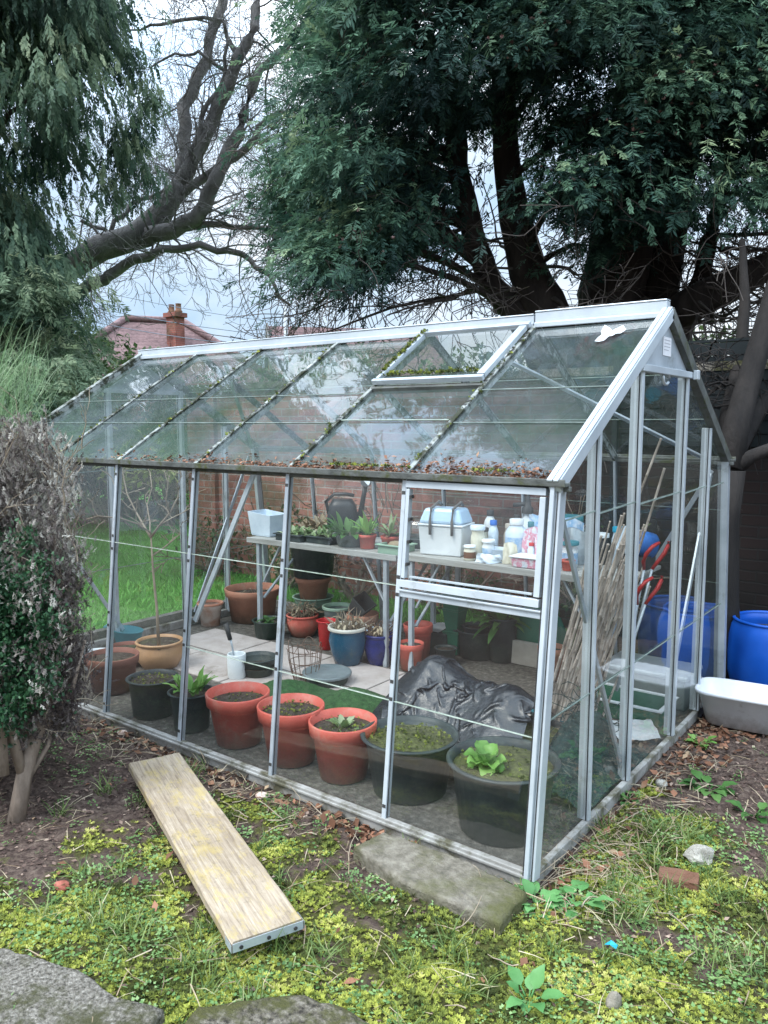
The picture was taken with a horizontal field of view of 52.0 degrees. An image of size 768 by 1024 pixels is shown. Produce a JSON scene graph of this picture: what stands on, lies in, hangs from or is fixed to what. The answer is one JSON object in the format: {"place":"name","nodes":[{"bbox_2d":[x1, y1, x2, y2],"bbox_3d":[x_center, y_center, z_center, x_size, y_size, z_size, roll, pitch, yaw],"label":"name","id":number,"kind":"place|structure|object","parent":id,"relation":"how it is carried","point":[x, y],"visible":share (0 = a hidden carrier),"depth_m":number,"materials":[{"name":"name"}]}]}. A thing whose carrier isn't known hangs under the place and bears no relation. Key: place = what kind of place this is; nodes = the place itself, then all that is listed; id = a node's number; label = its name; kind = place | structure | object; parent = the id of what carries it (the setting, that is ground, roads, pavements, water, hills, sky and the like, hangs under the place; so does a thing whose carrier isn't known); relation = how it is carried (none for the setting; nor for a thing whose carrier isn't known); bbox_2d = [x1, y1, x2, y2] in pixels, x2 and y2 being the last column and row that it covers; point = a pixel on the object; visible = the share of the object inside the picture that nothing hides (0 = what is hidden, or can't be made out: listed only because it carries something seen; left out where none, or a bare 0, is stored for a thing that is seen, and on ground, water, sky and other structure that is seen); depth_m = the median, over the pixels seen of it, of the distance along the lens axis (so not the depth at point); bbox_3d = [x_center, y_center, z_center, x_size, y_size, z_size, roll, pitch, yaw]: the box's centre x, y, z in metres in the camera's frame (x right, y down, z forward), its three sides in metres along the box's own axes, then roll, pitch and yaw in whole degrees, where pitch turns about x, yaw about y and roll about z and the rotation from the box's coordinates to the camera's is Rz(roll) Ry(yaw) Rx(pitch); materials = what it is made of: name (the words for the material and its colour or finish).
{"place":"outdoors","nodes":[
{"label":"outdoors","id":0,"kind":"place"},
{"bbox_2d":[60,303,281,443],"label":"house","id":1,"kind":"structure","parent":0,"point":[141,339],"depth_m":29.03,"materials":[{"name":"brick"}]},
{"bbox_2d":[7,494,484,633],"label":"lawn grass","id":2,"kind":"structure","parent":0,"point":[164,578],"depth_m":7.64,"materials":[{"name":"green plant"}]},
{"bbox_2d":[264,323,446,380],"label":"house","id":3,"kind":"structure","parent":0,"point":[433,353],"depth_m":35.84,"materials":[{"name":"brick"}]},
{"bbox_2d":[346,610,378,631],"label":"terracotta pot","id":4,"kind":"object","parent":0,"point":[371,614],"visible":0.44,"depth_m":5.49,"materials":[{"name":"ceramic"}]},
{"bbox_2d":[348,591,376,616],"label":"plant pot","id":5,"kind":"object","parent":4,"relation":"on","point":[363,602],"visible":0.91,"depth_m":5.52,"materials":[{"name":"black plastic"}]},
{"bbox_2d":[0,470,767,1023],"bbox_3d":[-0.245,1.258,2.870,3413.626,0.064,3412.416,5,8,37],"label":"ground","id":6,"kind":"structure","parent":0,"point":[12,856],"depth_m":2.87,"materials":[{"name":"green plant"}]},
{"bbox_2d":[0,306,76,573],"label":"broom shrub","id":7,"kind":"object","parent":6,"relation":"on","point":[8,383],"visible":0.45,"depth_m":5.08,"materials":[{"name":"green plant"}]},
{"bbox_2d":[0,387,117,823],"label":"dying bush","id":8,"kind":"object","parent":6,"relation":"on","point":[38,651],"visible":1,"depth_m":3.16,"materials":[{"name":"brown plant"}]},
{"bbox_2d":[32,395,126,507],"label":"shrub","id":9,"kind":"object","parent":6,"relation":"on","point":[93,438],"visible":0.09,"depth_m":12.25,"materials":[{"name":"green plant"}]},
{"bbox_2d":[0,948,164,1023],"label":"paving stone","id":10,"kind":"object","parent":6,"relation":"on","point":[45,991],"visible":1,"depth_m":2.10,"materials":[{"name":"stone"}]},
{"bbox_2d":[0,0,174,560],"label":"cypress tree","id":11,"kind":"object","parent":6,"relation":"on","point":[82,37],"visible":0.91,"depth_m":7.82,"materials":[{"name":"green plant"}]},
{"bbox_2d":[38,395,161,517],"bbox_3d":[-5.146,-1.455,14.129,2.645,2.950,4.214,1,6,5],"label":"shrub","id":12,"kind":"object","parent":6,"relation":"on","point":[121,433],"visible":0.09,"depth_m":13.24,"materials":[{"name":"green plant"}]},
{"bbox_2d":[61,394,177,517],"bbox_3d":[-4.297,-0.921,12.642,2.927,2.430,2.911,5,8,37],"label":"shrub","id":13,"kind":"object","parent":6,"relation":"on","point":[122,511],"visible":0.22,"depth_m":12.99,"materials":[{"name":"green plant"}]},
{"bbox_2d":[65,331,185,473],"bbox_3d":[-8.119,-3.263,21.142,5.917,5.034,5.309,5,8,37],"label":"distant tree","id":14,"kind":"object","parent":6,"relation":"on","point":[128,354],"visible":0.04,"depth_m":20.55,"materials":[{"name":"green plant"}]},
{"bbox_2d":[42,376,213,524],"bbox_3d":[-4.065,-1.031,12.352,3.344,2.507,3.254,1,6,5],"label":"shrub","id":15,"kind":"object","parent":6,"relation":"on","point":[98,511],"visible":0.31,"depth_m":12.32,"materials":[{"name":"green plant"}]},
{"bbox_2d":[75,395,188,529],"bbox_3d":[-3.769,-0.740,11.837,2.043,2.309,1.521,1,6,5],"label":"shrub","id":16,"kind":"object","parent":6,"relation":"on","point":[146,490],"visible":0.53,"depth_m":11.78,"materials":[{"name":"green plant"}]},
{"bbox_2d":[100,400,188,525],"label":"shrub","id":17,"kind":"object","parent":6,"relation":"on","point":[164,515],"visible":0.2,"depth_m":12.37,"materials":[{"name":"green plant"}]},
{"bbox_2d":[86,343,209,505],"bbox_3d":[-4.491,-1.674,15.173,3.054,3.392,3.893,5,8,37],"label":"shrub","id":18,"kind":"object","parent":6,"relation":"on","point":[152,411],"visible":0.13,"depth_m":14.78,"materials":[{"name":"green plant"}]},
{"bbox_2d":[30,0,347,382],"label":"bare tree","id":19,"kind":"object","parent":6,"relation":"on","point":[112,243],"visible":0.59,"depth_m":11.71,"materials":[{"name":"grey plant"}]},
{"bbox_2d":[148,509,254,580],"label":"wall plant","id":20,"kind":"object","parent":6,"relation":"on","point":[208,549],"depth_m":8.08,"materials":[{"name":"green plant"}]},
{"bbox_2d":[185,995,368,1023],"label":"paving stone","id":21,"kind":"object","parent":6,"relation":"on","point":[296,1009],"visible":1,"depth_m":2.06,"materials":[{"name":"grey stone"}]},
{"bbox_2d":[229,497,341,590],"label":"wall plant","id":22,"kind":"object","parent":6,"relation":"on","point":[291,581],"depth_m":7.40,"materials":[{"name":"brown plant"}]},
{"bbox_2d":[233,309,379,382],"bbox_3d":[-2.195,-3.738,23.798,5.349,5.314,4.722,5,8,37],"label":"distant tree","id":23,"kind":"object","parent":6,"relation":"on","point":[302,367],"visible":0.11,"depth_m":23.63,"materials":[{"name":"green plant"}]},
{"bbox_2d":[251,483,447,601],"bbox_3d":[-0.211,0.222,6.799,1.548,1.257,1.379,5,8,37],"label":"wall plant","id":24,"kind":"object","parent":6,"relation":"on","point":[343,586],"depth_m":7.02,"materials":[{"name":"green plant"}]},
{"bbox_2d":[66,608,700,866],"bbox_3d":[-0.244,1.043,4.778,3.680,0.001,2.350,5,8,37],"label":"concrete base","id":25,"kind":"object","parent":6,"relation":"on","point":[439,816],"visible":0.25,"depth_m":3.61,"materials":[{"name":"grey concrete"}]},
{"bbox_2d":[84,647,138,695],"bbox_3d":[-1.603,0.946,4.652,0.312,0.215,0.312,5,8,37],"label":"terracotta pot","id":26,"kind":"object","parent":25,"relation":"on","point":[125,660],"visible":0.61,"depth_m":4.56,"materials":[{"name":"ceramic"}]},
{"bbox_2d":[69,445,204,669],"bbox_3d":[-1.518,0.293,4.944,0.630,1.447,0.676,2,7,17],"label":"potted sapling","id":27,"kind":"object","parent":25,"relation":"on","point":[158,650],"visible":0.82,"depth_m":4.98,"materials":[{"name":"beige ceramic"}]},
{"bbox_2d":[125,669,178,719],"bbox_3d":[-1.252,0.993,4.270,0.282,0.207,0.282,5,8,37],"label":"plant pot","id":28,"kind":"object","parent":25,"relation":"on","point":[150,697],"visible":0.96,"depth_m":4.18,"materials":[{"name":"black plastic"}]},
{"bbox_2d":[162,665,217,732],"bbox_3d":[-1.016,0.966,4.063,0.277,0.306,0.284,5,8,37],"label":"plant pot","id":29,"kind":"object","parent":25,"relation":"on","point":[197,715],"visible":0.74,"depth_m":4.00,"materials":[{"name":"black plastic"}]},
{"bbox_2d":[196,599,223,626],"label":"terracotta pot","id":30,"kind":"object","parent":25,"relation":"on","point":[210,615],"visible":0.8,"depth_m":6.09,"materials":[{"name":"ceramic"}]},
{"bbox_2d":[205,681,269,748],"bbox_3d":[-0.719,1.011,3.891,0.316,0.255,0.316,5,8,37],"label":"plant pot","id":31,"kind":"object","parent":25,"relation":"on","point":[232,707],"visible":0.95,"depth_m":3.80,"materials":[{"name":"ceramic"}]},
{"bbox_2d":[224,580,278,623],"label":"terracotta pot","id":32,"kind":"object","parent":25,"relation":"on","point":[242,599],"visible":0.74,"depth_m":6.19,"materials":[{"name":"ceramic"}]},
{"bbox_2d":[251,615,285,639],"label":"plant pot","id":33,"kind":"object","parent":25,"relation":"on","point":[266,629],"visible":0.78,"depth_m":5.73,"materials":[{"name":"green plastic"}]},
{"bbox_2d":[257,693,324,767],"bbox_3d":[-0.432,1.028,3.679,0.316,0.268,0.316,5,8,37],"label":"plant pot","id":34,"kind":"object","parent":25,"relation":"on","point":[296,746],"visible":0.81,"depth_m":3.59,"materials":[{"name":"ceramic"}]},
{"bbox_2d":[286,595,323,637],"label":"terracotta pot","id":35,"kind":"object","parent":25,"relation":"on","point":[303,623],"visible":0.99,"depth_m":5.78,"materials":[{"name":"ceramic"}]},
{"bbox_2d":[292,592,333,628],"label":"plant pot","id":36,"kind":"object","parent":25,"relation":"on","point":[321,602],"visible":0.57,"depth_m":6.01,"materials":[{"name":"green plastic"}]},
{"bbox_2d":[295,577,330,599],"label":"terracotta pot","id":37,"kind":"object","parent":36,"relation":"in","point":[314,589],"visible":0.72,"depth_m":6.00,"materials":[{"name":"ceramic"}]},
{"bbox_2d":[291,548,333,578],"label":"plant pot","id":38,"kind":"object","parent":37,"relation":"on","point":[314,561],"visible":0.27,"depth_m":5.94,"materials":[{"name":"black plastic"}]},
{"bbox_2d":[262,679,385,712],"bbox_3d":[-0.319,0.995,4.316,0.994,0.106,0.383,4,7,31],"label":"turf mat","id":39,"kind":"object","parent":25,"relation":"on","point":[331,698],"visible":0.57,"depth_m":4.20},
{"bbox_2d":[246,536,435,667],"bbox_3d":[-0.285,0.572,5.636,1.360,0.746,0.602,5,8,37],"label":"staging bench","id":40,"kind":"object","parent":25,"relation":"on","point":[259,541],"visible":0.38,"depth_m":5.34,"materials":[{"name":"metal"}]},
{"bbox_2d":[247,509,283,536],"bbox_3d":[-0.867,0.083,5.859,0.234,0.181,0.183,5,8,37],"label":"bucket","id":41,"kind":"object","parent":40,"relation":"on","point":[265,523],"visible":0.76,"depth_m":5.80,"materials":[{"name":"white plastic"}]},
{"bbox_2d":[304,525,336,544],"bbox_3d":[-0.376,0.153,5.539,0.262,0.113,0.324,5,8,37],"label":"seed tray","id":42,"kind":"object","parent":40,"relation":"on","point":[323,536],"visible":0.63,"depth_m":5.46,"materials":[{"name":"black plastic"}]},
{"bbox_2d":[324,481,371,533],"bbox_3d":[-0.260,-0.027,5.653,0.341,0.445,0.160,0,6,-1],"label":"watering can","id":43,"kind":"object","parent":40,"relation":"on","point":[344,508],"visible":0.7,"depth_m":5.60,"materials":[{"name":"black plastic"}]},
{"bbox_2d":[322,511,381,546],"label":"potted plant","id":44,"kind":"object","parent":40,"relation":"on","point":[348,536],"visible":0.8,"depth_m":5.29,"materials":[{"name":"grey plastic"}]},
{"bbox_2d":[349,510,379,548],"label":"terracotta pot","id":45,"kind":"object","parent":40,"relation":"on","point":[367,540],"visible":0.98,"depth_m":5.20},
{"bbox_2d":[308,707,376,784],"bbox_3d":[-0.182,1.042,3.515,0.308,0.277,0.308,5,8,37],"label":"plant pot","id":46,"kind":"object","parent":25,"relation":"on","point":[341,750],"visible":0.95,"depth_m":3.43,"materials":[{"name":"ceramic"}]},
{"bbox_2d":[0,299,735,883],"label":"greenhouse","id":47,"kind":"object","parent":25,"relation":"on","point":[662,349],"visible":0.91,"depth_m":3.62,"materials":[{"name":"metal"}]},
{"bbox_2d":[54,328,533,472],"bbox_3d":[-0.428,-0.606,3.981,2.982,0.676,1.064,5,8,37],"label":"roof moss","id":48,"kind":"object","parent":47,"relation":"on","point":[407,345],"visible":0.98,"depth_m":3.66,"materials":[{"name":"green plant"}]},
{"bbox_2d":[86,448,551,478],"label":"leaf litter","id":49,"kind":"object","parent":47,"relation":"on","point":[349,467],"visible":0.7,"depth_m":3.10,"materials":[{"name":"brown plant"}]},
{"bbox_2d":[615,576,662,690],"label":"loppers","id":50,"kind":"object","parent":47,"relation":"hanging from","point":[654,591],"visible":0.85,"depth_m":3.81,"materials":[{"name":"metal"}]},
{"bbox_2d":[635,541,669,639],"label":"loppers","id":51,"kind":"object","parent":47,"relation":"hanging from","point":[660,557],"visible":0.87,"depth_m":3.86,"materials":[{"name":"metal"}]},
{"bbox_2d":[361,614,393,665],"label":"glazed pot","id":52,"kind":"object","parent":25,"relation":"on","point":[375,647],"visible":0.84,"depth_m":5.10,"materials":[{"name":"ceramic"}]},
{"bbox_2d":[360,715,458,804],"bbox_3d":[0.112,1.071,3.386,0.426,0.250,0.426,5,8,37],"label":"planting tub","id":53,"kind":"object","parent":25,"relation":"on","point":[423,745],"visible":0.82,"depth_m":3.27,"materials":[{"name":"black plastic"}]},
{"bbox_2d":[400,639,423,671],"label":"plant pot","id":54,"kind":"object","parent":25,"relation":"on","point":[417,648],"visible":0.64,"depth_m":4.99,"materials":[{"name":"ceramic"}]},
{"bbox_2d":[403,620,432,659],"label":"plant pot","id":55,"kind":"object","parent":25,"relation":"on","point":[423,630],"visible":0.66,"depth_m":5.22,"materials":[{"name":"ceramic"}]},
{"bbox_2d":[442,628,463,654],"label":"square pot","id":56,"kind":"object","parent":25,"relation":"on","point":[452,638],"visible":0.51,"depth_m":5.33,"materials":[{"name":"green plastic"}]},
{"bbox_2d":[442,608,468,631],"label":"square pot","id":57,"kind":"object","parent":56,"relation":"in","point":[454,619],"visible":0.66,"depth_m":5.33,"materials":[{"name":"green plastic"}]},
{"bbox_2d":[372,655,554,744],"bbox_3d":[0.349,0.946,3.769,0.772,0.392,0.706,6,9,42],"label":"polythene sheet","id":58,"kind":"object","parent":25,"relation":"on","point":[445,685],"visible":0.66,"depth_m":3.75,"materials":[{"name":"black plastic"}]},
{"bbox_2d":[453,629,489,660],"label":"plant pot","id":59,"kind":"object","parent":25,"relation":"on","point":[476,647],"visible":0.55,"depth_m":5.22,"materials":[{"name":"black plastic"}]},
{"bbox_2d":[469,599,529,663],"bbox_3d":[0.783,0.786,5.237,0.458,0.403,0.413,1,6,6],"label":"plant pot","id":60,"kind":"object","parent":25,"relation":"on","point":[502,632],"visible":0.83,"depth_m":5.15,"materials":[{"name":"black plastic"}]},
{"bbox_2d":[446,736,560,846],"bbox_3d":[0.465,1.058,3.067,0.442,0.346,0.442,5,8,37],"label":"planting tub","id":61,"kind":"object","parent":25,"relation":"on","point":[491,777],"visible":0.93,"depth_m":2.95,"materials":[{"name":"black plastic"}]},
{"bbox_2d":[511,639,538,667],"bbox_3d":[0.950,0.924,5.107,0.390,0.156,0.035,5,8,37],"label":"board","id":62,"kind":"object","parent":25,"relation":"on","point":[524,653],"visible":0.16,"depth_m":5.11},
{"bbox_2d":[408,550,660,705],"bbox_3d":[0.846,0.661,4.782,1.440,0.761,0.602,5,8,37],"label":"staging bench","id":63,"kind":"object","parent":25,"relation":"on","point":[458,563],"visible":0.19,"depth_m":4.75,"materials":[{"name":"metal"}]},
{"bbox_2d":[417,500,474,556],"bbox_3d":[0.387,0.093,4.932,0.305,0.338,0.240,3,7,27],"label":"carry box","id":64,"kind":"object","parent":63,"relation":"on","point":[444,530],"visible":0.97,"depth_m":4.85,"materials":[{"name":"white plastic"}]},
{"bbox_2d":[505,518,524,552],"bbox_3d":[0.789,0.164,4.693,0.134,0.250,0.134,5,8,37],"label":"bottle","id":65,"kind":"object","parent":63,"relation":"on","point":[514,533],"visible":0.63,"depth_m":4.64,"materials":[{"name":"white plastic"}]},
{"bbox_2d":[514,607,566,645],"bbox_3d":[1.018,0.809,5.179,0.431,0.370,0.168,5,8,37],"label":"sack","id":66,"kind":"object","parent":25,"relation":"on","point":[531,634],"visible":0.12,"depth_m":5.13,"materials":[{"name":"green plastic"}]},
{"bbox_2d":[549,711,648,808],"bbox_3d":[0.899,1.024,3.519,0.386,0.296,0.785,5,8,37],"label":"netting heap","id":67,"kind":"object","parent":25,"relation":"on","point":[606,777],"visible":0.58,"depth_m":3.37,"materials":[{"name":"plastic"}]},
{"bbox_2d":[549,680,639,790],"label":"netting strands","id":68,"kind":"object","parent":67,"relation":"on","point":[596,705],"visible":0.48,"depth_m":3.45},
{"bbox_2d":[597,682,678,728],"bbox_3d":[1.317,1.046,4.301,0.490,0.094,0.290,5,8,37],"label":"seed tray","id":69,"kind":"object","parent":25,"relation":"on","point":[648,704],"visible":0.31,"depth_m":4.29,"materials":[{"name":"green plastic"}]},
{"bbox_2d":[604,651,702,710],"bbox_3d":[1.542,0.968,4.537,0.485,0.196,0.310,5,8,37],"label":"storage box","id":70,"kind":"object","parent":25,"relation":"on","point":[649,673],"visible":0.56,"depth_m":4.41,"materials":[{"name":"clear plastic"}]},
{"bbox_2d":[0,718,767,1023],"bbox_3d":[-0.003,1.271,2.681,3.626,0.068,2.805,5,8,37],"label":"moss","id":71,"kind":"object","parent":6,"relation":"on","point":[413,990],"visible":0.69,"depth_m":2.35,"materials":[{"name":"green plant"}]},
{"bbox_2d":[129,753,304,953],"bbox_3d":[-0.674,1.173,2.890,0.230,0.034,1.346,-4,8,-30],"label":"scaffold board","id":72,"kind":"object","parent":71,"relation":"on","point":[245,901],"visible":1,"depth_m":2.69,"materials":[{"name":"wood"}]},
{"bbox_2d":[683,844,713,865],"bbox_3d":[1.129,1.230,2.822,0.098,0.082,0.079,5,8,37],"label":"stone","id":73,"kind":"object","parent":71,"relation":"on","point":[692,853],"visible":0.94,"depth_m":2.80,"materials":[{"name":"white stone"}]},
{"bbox_2d":[0,715,767,1023],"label":"debris","id":74,"kind":"object","parent":6,"relation":"on","point":[559,867],"visible":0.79,"depth_m":2.79,"materials":[{"name":"plant"}]},
{"bbox_2d":[20,756,767,1023],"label":"grass","id":75,"kind":"structure","parent":6,"relation":"on","point":[452,934],"depth_m":2.44,"materials":[{"name":"green plant"}]},
{"bbox_2d":[32,714,767,988],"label":"leaves","id":76,"kind":"object","parent":6,"relation":"on","point":[363,838],"visible":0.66,"depth_m":3.34,"materials":[{"name":"brown plant"}]},
{"bbox_2d":[64,716,756,1008],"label":"fallen twigs","id":77,"kind":"object","parent":6,"relation":"on","point":[219,783],"visible":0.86,"depth_m":3.09,"materials":[{"name":"brown wood"}]},
{"bbox_2d":[353,832,526,935],"bbox_3d":[0.175,1.270,2.705,0.639,0.094,0.248,5,8,37],"label":"stone slab","id":78,"kind":"object","parent":6,"relation":"on","point":[455,885],"depth_m":2.64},
{"bbox_2d":[139,0,767,512],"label":"cypress tree","id":79,"kind":"object","parent":6,"relation":"on","point":[357,194],"visible":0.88,"depth_m":5.81,"materials":[{"name":"green plant"}]},
{"bbox_2d":[415,562,523,616],"bbox_3d":[0.651,0.516,6.356,0.965,0.925,0.877,5,8,37],"label":"shelf","id":80,"kind":"object","parent":6,"relation":"on","point":[466,580],"depth_m":6.34,"materials":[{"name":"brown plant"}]},
{"bbox_2d":[412,292,527,374],"bbox_3d":[2.767,-3.369,19.845,5.319,5.481,5.107,-4,7,-29],"label":"distant tree","id":81,"kind":"object","parent":6,"relation":"on","point":[488,355],"visible":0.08,"depth_m":19.56,"materials":[{"name":"green plant"}]},
{"bbox_2d":[186,359,767,638],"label":"brick wall","id":82,"kind":"structure","parent":6,"relation":"on","point":[554,403],"depth_m":6.52,"materials":[{"name":"brick"}]},
{"bbox_2d":[505,964,565,1014],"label":"weed","id":83,"kind":"object","parent":6,"relation":"on","point":[534,978],"visible":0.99,"depth_m":2.15,"materials":[{"name":"green plant"}]},
{"bbox_2d":[514,879,564,919],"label":"weed","id":84,"kind":"object","parent":6,"relation":"on","point":[530,887],"visible":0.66,"depth_m":2.61,"materials":[{"name":"green plant"}]},
{"bbox_2d":[544,879,613,919],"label":"weed","id":85,"kind":"object","parent":6,"relation":"on","point":[595,901],"visible":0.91,"depth_m":2.57,"materials":[{"name":"green plant"}]},
{"bbox_2d":[528,495,669,640],"bbox_3d":[1.553,0.349,5.795,1.102,1.481,1.221,5,8,37],"label":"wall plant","id":86,"kind":"object","parent":6,"relation":"on","point":[569,603],"depth_m":5.68,"materials":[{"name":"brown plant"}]},
{"bbox_2d":[638,595,710,677],"bbox_3d":[1.887,0.793,5.037,0.500,0.440,0.500,5,8,37],"label":"water barrel","id":87,"kind":"object","parent":6,"relation":"on","point":[653,630],"visible":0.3,"depth_m":4.87,"materials":[{"name":"blue plastic"}]},
{"bbox_2d":[657,866,698,892],"bbox_3d":[1.010,1.274,2.704,0.137,0.063,0.078,3,7,24],"label":"brick fragment","id":88,"kind":"object","parent":6,"relation":"on","point":[693,877],"visible":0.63,"depth_m":2.69,"materials":[{"name":"brick"}]},
{"bbox_2d":[605,337,767,635],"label":"fence panel","id":89,"kind":"object","parent":6,"relation":"on","point":[736,348],"visible":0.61,"depth_m":5.45,"materials":[{"name":"wood"}]},
{"bbox_2d":[619,238,767,678],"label":"multi stem tree","id":90,"kind":"object","parent":6,"relation":"on","point":[744,411],"visible":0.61,"depth_m":4.79,"materials":[{"name":"brown plant"}]},
{"bbox_2d":[678,770,736,802],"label":"weed","id":91,"kind":"object","parent":6,"relation":"on","point":[707,779],"visible":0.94,"depth_m":3.40,"materials":[{"name":"green plant"}]},
{"bbox_2d":[695,677,767,734],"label":"storage tub","id":92,"kind":"object","parent":6,"relation":"on","point":[735,704],"visible":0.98,"depth_m":4.07,"materials":[{"name":"grey plastic"}]},
{"bbox_2d":[727,610,767,684],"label":"water barrel","id":93,"kind":"object","parent":6,"relation":"on","point":[747,655],"visible":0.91,"depth_m":4.59,"materials":[{"name":"blue plastic"}]},
{"bbox_2d":[0,0,767,372],"label":"sky","id":94,"kind":"structure","parent":0,"point":[216,320],"materials":[{"name":"white"}]},
{"bbox_2d":[172,628,633,740],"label":"paving","id":95,"kind":"structure","parent":0,"point":[365,676],"depth_m":5.19,"materials":[{"name":"grey stone"}]},
{"bbox_2d":[227,651,245,679],"bbox_3d":[-0.913,0.951,4.875,0.116,0.155,0.115,5,8,37],"label":"can","id":96,"kind":"object","parent":95,"relation":"on","point":[236,669],"visible":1,"depth_m":4.83,"materials":[{"name":"white plastic"}]},
{"bbox_2d":[244,651,274,677],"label":"plant pot","id":97,"kind":"object","parent":95,"relation":"on","point":[264,658],"visible":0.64,"depth_m":4.88,"materials":[{"name":"black plastic"}]},
{"bbox_2d":[286,636,322,681],"bbox_3d":[-0.485,0.906,4.826,0.227,0.240,0.228,5,8,37],"label":"wire basket","id":98,"kind":"object","parent":95,"relation":"on","point":[304,665],"visible":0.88,"depth_m":4.81,"materials":[{"name":"grey metal"}]},
{"bbox_2d":[302,664,351,687],"bbox_3d":[-0.348,1.001,4.804,0.304,0.068,0.304,5,8,37],"label":"dustbin lid","id":99,"kind":"object","parent":95,"relation":"on","point":[336,674],"visible":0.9,"depth_m":4.74,"materials":[{"name":"grey plastic"}]},
{"bbox_2d":[324,607,374,666],"bbox_3d":[-0.252,0.808,5.162,0.300,0.375,0.287,-3,7,-28],"label":"glazed pot","id":100,"kind":"object","parent":95,"relation":"on","point":[347,640],"visible":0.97,"depth_m":5.08,"materials":[{"name":"blue ceramic"}]},
{"bbox_2d":[595,468,665,674],"bbox_3d":[1.132,0.462,3.850,0.414,1.366,0.048,2,7,19],"label":"bamboo cane","id":101,"kind":"object","parent":95,"relation":"on","point":[640,545],"visible":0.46,"depth_m":3.78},
{"bbox_2d":[613,719,659,739],"bbox_3d":[1.189,1.093,3.987,0.360,0.037,0.260,1,6,8],"label":"paper sheet","id":102,"kind":"object","parent":95,"relation":"on","point":[646,729],"visible":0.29,"depth_m":3.94,"materials":[{"name":"white paper"}]},
{"bbox_2d":[616,526,658,570],"bbox_3d":[1.431,0.195,4.447,0.234,0.244,0.204,-5,8,-35],"label":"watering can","id":103,"kind":"object","parent":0,"point":[650,539],"visible":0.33,"depth_m":4.40,"materials":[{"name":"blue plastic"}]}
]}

